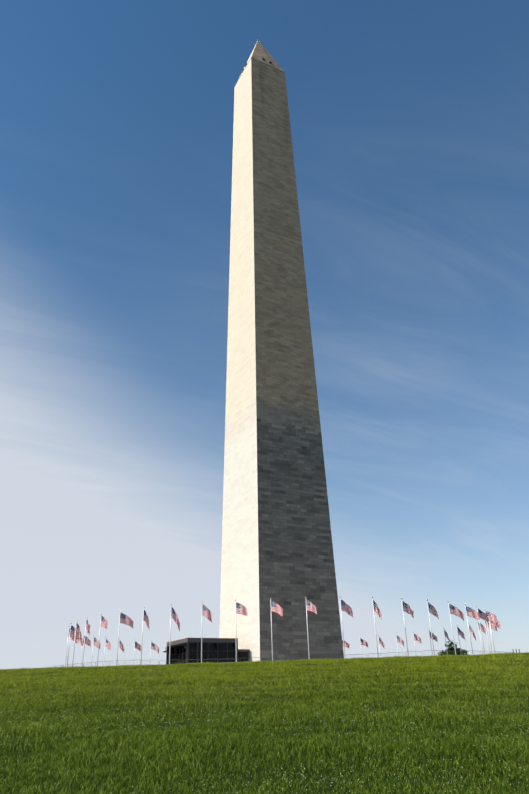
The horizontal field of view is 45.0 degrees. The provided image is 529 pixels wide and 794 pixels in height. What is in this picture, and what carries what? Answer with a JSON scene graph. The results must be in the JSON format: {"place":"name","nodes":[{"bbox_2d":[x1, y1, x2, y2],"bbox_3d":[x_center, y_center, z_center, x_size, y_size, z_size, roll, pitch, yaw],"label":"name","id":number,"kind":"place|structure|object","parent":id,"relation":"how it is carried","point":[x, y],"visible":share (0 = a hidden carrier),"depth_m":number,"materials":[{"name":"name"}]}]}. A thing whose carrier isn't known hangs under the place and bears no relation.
{"place":"outdoors","nodes":[
{"label":"outdoors","id":0,"kind":"place"},
{"bbox_2d":[163,638,249,663],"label":"building","id":1,"kind":"structure","parent":0,"point":[213,649],"depth_m":105.95,"materials":[{"name":"black glass"}]},
{"bbox_2d":[0,652,528,793],"bbox_3d":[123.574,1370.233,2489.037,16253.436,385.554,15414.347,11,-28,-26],"label":"lawn","id":2,"kind":"structure","parent":0,"point":[315,773],"depth_m":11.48,"materials":[{"name":"green plant"}]},
{"bbox_2d":[0,654,528,793],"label":"clover flowers","id":3,"kind":"object","parent":2,"relation":"on","point":[308,727],"visible":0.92,"depth_m":16.39,"materials":[{"name":"beige plant"}]},
{"bbox_2d":[44,650,511,667],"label":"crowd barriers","id":4,"kind":"object","parent":2,"relation":"on","point":[292,656],"visible":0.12,"depth_m":78.91,"materials":[{"name":"grey metal"}]},
{"bbox_2d":[437,640,467,655],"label":"tree","id":5,"kind":"object","parent":2,"relation":"on","point":[450,646],"visible":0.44,"depth_m":211.05,"materials":[{"name":"green plant"}]},
{"bbox_2d":[0,0,528,669],"label":"sky","id":6,"kind":"structure","parent":0,"point":[409,119],"materials":[{"name":"blue"}]},
{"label":"plaza paving","id":7,"kind":"structure","parent":0,"visible":0},
{"bbox_2d":[65,626,76,666],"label":"flagpole","id":8,"kind":"object","parent":7,"relation":"on","point":[73,637],"visible":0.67,"depth_m":107.57,"materials":[{"name":"silver metal"}]},
{"bbox_2d":[66,623,78,666],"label":"flagpole","id":9,"kind":"object","parent":7,"relation":"on","point":[72,630],"visible":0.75,"depth_m":103.83,"materials":[{"name":"silver metal"}]},
{"bbox_2d":[72,620,81,664],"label":"flagpole","id":10,"kind":"object","parent":7,"relation":"on","point":[77,630],"visible":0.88,"depth_m":99.62,"materials":[{"name":"silver metal"}]},
{"bbox_2d":[80,633,90,666],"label":"flagpole","id":11,"kind":"object","parent":7,"relation":"on","point":[87,641],"visible":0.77,"depth_m":120.26,"materials":[{"name":"multicoloured fabric"}]},
{"bbox_2d":[82,617,89,665],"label":"flagpole","id":12,"kind":"object","parent":7,"relation":"on","point":[88,628],"visible":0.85,"depth_m":95.90,"materials":[{"name":"multicoloured fabric"}]},
{"bbox_2d":[91,635,100,665],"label":"flagpole","id":13,"kind":"object","parent":7,"relation":"on","point":[95,642],"visible":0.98,"depth_m":124.00,"materials":[{"name":"multicoloured fabric"}]},
{"bbox_2d":[97,613,107,665],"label":"flagpole","id":14,"kind":"object","parent":7,"relation":"on","point":[103,622],"visible":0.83,"depth_m":92.70,"materials":[{"name":"multicoloured fabric"}]},
{"bbox_2d":[104,637,110,659],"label":"flagpole","id":15,"kind":"object","parent":7,"relation":"on","point":[107,643],"visible":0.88,"depth_m":127.87,"materials":[{"name":"multicoloured fabric"}]},
{"bbox_2d":[118,638,124,661],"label":"flagpole","id":16,"kind":"object","parent":7,"relation":"on","point":[121,646],"visible":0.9,"depth_m":132.05,"materials":[{"name":"multicoloured fabric"}]},
{"bbox_2d":[116,610,132,664],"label":"flagpole","id":17,"kind":"object","parent":7,"relation":"on","point":[125,619],"visible":0.9,"depth_m":90.56,"materials":[{"name":"multicoloured fabric"}]},
{"bbox_2d":[133,641,140,664],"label":"flagpole","id":18,"kind":"object","parent":7,"relation":"on","point":[137,646],"visible":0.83,"depth_m":136.02,"materials":[{"name":"multicoloured fabric"}]},
{"bbox_2d":[141,607,148,663],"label":"flagpole","id":19,"kind":"object","parent":7,"relation":"on","point":[145,618],"visible":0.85,"depth_m":87.99,"materials":[{"name":"multicoloured fabric"}]},
{"bbox_2d":[150,640,158,662],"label":"flagpole","id":20,"kind":"object","parent":7,"relation":"on","point":[154,647],"visible":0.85,"depth_m":138.99,"materials":[{"name":"multicoloured fabric"}]},
{"bbox_2d":[169,604,179,663],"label":"flagpole","id":21,"kind":"object","parent":7,"relation":"on","point":[174,616],"visible":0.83,"depth_m":86.01,"materials":[{"name":"multicoloured fabric"}]},
{"bbox_2d":[201,601,211,662],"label":"flagpole","id":22,"kind":"object","parent":7,"relation":"on","point":[207,613],"visible":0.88,"depth_m":84.36,"materials":[{"name":"multicoloured fabric"}]},
{"bbox_2d":[235,599,247,661],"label":"flagpole","id":23,"kind":"object","parent":7,"relation":"on","point":[240,609],"visible":0.9,"depth_m":83.40,"materials":[{"name":"multicoloured fabric"}]},
{"bbox_2d":[270,598,282,659],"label":"flagpole","id":24,"kind":"object","parent":7,"relation":"on","point":[277,608],"visible":0.96,"depth_m":82.78,"materials":[{"name":"multicoloured fabric"}]},
{"bbox_2d":[219,40,343,661],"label":"washington monument","id":25,"kind":"object","parent":7,"relation":"on","point":[277,545],"visible":1,"depth_m":129.09,"materials":[{"name":"stone"}]},
{"bbox_2d":[305,597,316,658],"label":"flagpole","id":26,"kind":"object","parent":7,"relation":"on","point":[310,606],"visible":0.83,"depth_m":83.00,"materials":[{"name":"silver metal"}]},
{"bbox_2d":[342,640,349,647],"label":"flagpole","id":27,"kind":"object","parent":7,"relation":"on","point":[346,644],"visible":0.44,"depth_m":147.66,"materials":[{"name":"multicoloured fabric"}]},
{"bbox_2d":[340,597,352,658],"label":"flagpole","id":28,"kind":"object","parent":7,"relation":"on","point":[346,608],"visible":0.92,"depth_m":84.29,"materials":[{"name":"silver metal"}]},
{"bbox_2d":[360,638,367,656],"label":"flagpole","id":29,"kind":"object","parent":7,"relation":"on","point":[363,642],"visible":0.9,"depth_m":145.63,"materials":[{"name":"multicoloured fabric"}]},
{"bbox_2d":[372,597,381,657],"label":"flagpole","id":30,"kind":"object","parent":7,"relation":"on","point":[376,609],"visible":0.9,"depth_m":84.98,"materials":[{"name":"silver metal"}]},
{"bbox_2d":[378,635,384,656],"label":"flagpole","id":31,"kind":"object","parent":7,"relation":"on","point":[381,642],"visible":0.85,"depth_m":143.15,"materials":[{"name":"multicoloured fabric"}]},
{"bbox_2d":[396,635,403,655],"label":"flagpole","id":32,"kind":"object","parent":7,"relation":"on","point":[399,640],"visible":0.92,"depth_m":140.27,"materials":[{"name":"multicoloured fabric"}]},
{"bbox_2d":[401,598,413,655],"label":"flagpole","id":33,"kind":"object","parent":7,"relation":"on","point":[406,608],"visible":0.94,"depth_m":87.11,"materials":[{"name":"multicoloured fabric"}]},
{"bbox_2d":[413,632,421,653],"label":"flagpole","id":34,"kind":"object","parent":7,"relation":"on","point":[416,638],"visible":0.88,"depth_m":137.21,"materials":[{"name":"multicoloured fabric"}]},
{"bbox_2d":[427,599,438,654],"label":"flagpole","id":35,"kind":"object","parent":7,"relation":"on","point":[432,609],"visible":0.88,"depth_m":89.31,"materials":[{"name":"multicoloured fabric"}]},
{"bbox_2d":[429,631,437,655],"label":"flagpole","id":36,"kind":"object","parent":7,"relation":"on","point":[434,637],"visible":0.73,"depth_m":134.16,"materials":[{"name":"multicoloured fabric"}]},
{"bbox_2d":[444,630,449,654],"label":"flagpole","id":37,"kind":"object","parent":7,"relation":"on","point":[446,634],"visible":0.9,"depth_m":130.04,"materials":[{"name":"multicoloured fabric"}]},
{"bbox_2d":[448,601,463,654],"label":"flagpole","id":38,"kind":"object","parent":7,"relation":"on","point":[454,610],"visible":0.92,"depth_m":91.64,"materials":[{"name":"silver metal"}]},
{"bbox_2d":[457,625,464,654],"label":"flagpole","id":39,"kind":"object","parent":7,"relation":"on","point":[460,632],"visible":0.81,"depth_m":126.38,"materials":[{"name":"multicoloured fabric"}]},
{"bbox_2d":[464,604,479,654],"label":"flagpole","id":40,"kind":"object","parent":7,"relation":"on","point":[470,612],"visible":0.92,"depth_m":94.44,"materials":[{"name":"multicoloured fabric"}]},
{"bbox_2d":[468,623,475,654],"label":"flagpole","id":41,"kind":"object","parent":7,"relation":"on","point":[471,631],"visible":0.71,"depth_m":121.65,"materials":[{"name":"multicoloured fabric"}]},
{"bbox_2d":[476,606,488,654],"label":"flagpole","id":42,"kind":"object","parent":7,"relation":"on","point":[482,615],"visible":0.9,"depth_m":98.19,"materials":[{"name":"multicoloured fabric"}]},
{"bbox_2d":[477,620,487,652],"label":"flagpole","id":43,"kind":"object","parent":7,"relation":"on","point":[483,629],"visible":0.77,"depth_m":117.68,"materials":[{"name":"multicoloured fabric"}]},
{"bbox_2d":[484,620,496,651],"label":"flagpole","id":44,"kind":"object","parent":7,"relation":"on","point":[493,627],"visible":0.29,"depth_m":113.29,"materials":[{"name":"multicoloured fabric"}]},
{"bbox_2d":[484,609,497,651],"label":"flagpole","id":45,"kind":"object","parent":7,"relation":"on","point":[491,617],"visible":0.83,"depth_m":101.11,"materials":[{"name":"multicoloured fabric"}]},
{"bbox_2d":[489,620,499,650],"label":"flagpole","id":46,"kind":"object","parent":7,"relation":"on","point":[491,630],"visible":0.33,"depth_m":105.12,"materials":[{"name":"multicoloured fabric"}]},
{"bbox_2d":[489,620,500,653],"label":"flagpole","id":47,"kind":"object","parent":7,"relation":"on","point":[490,631],"visible":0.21,"depth_m":108.58,"materials":[{"name":"multicoloured fabric"}]}
]}

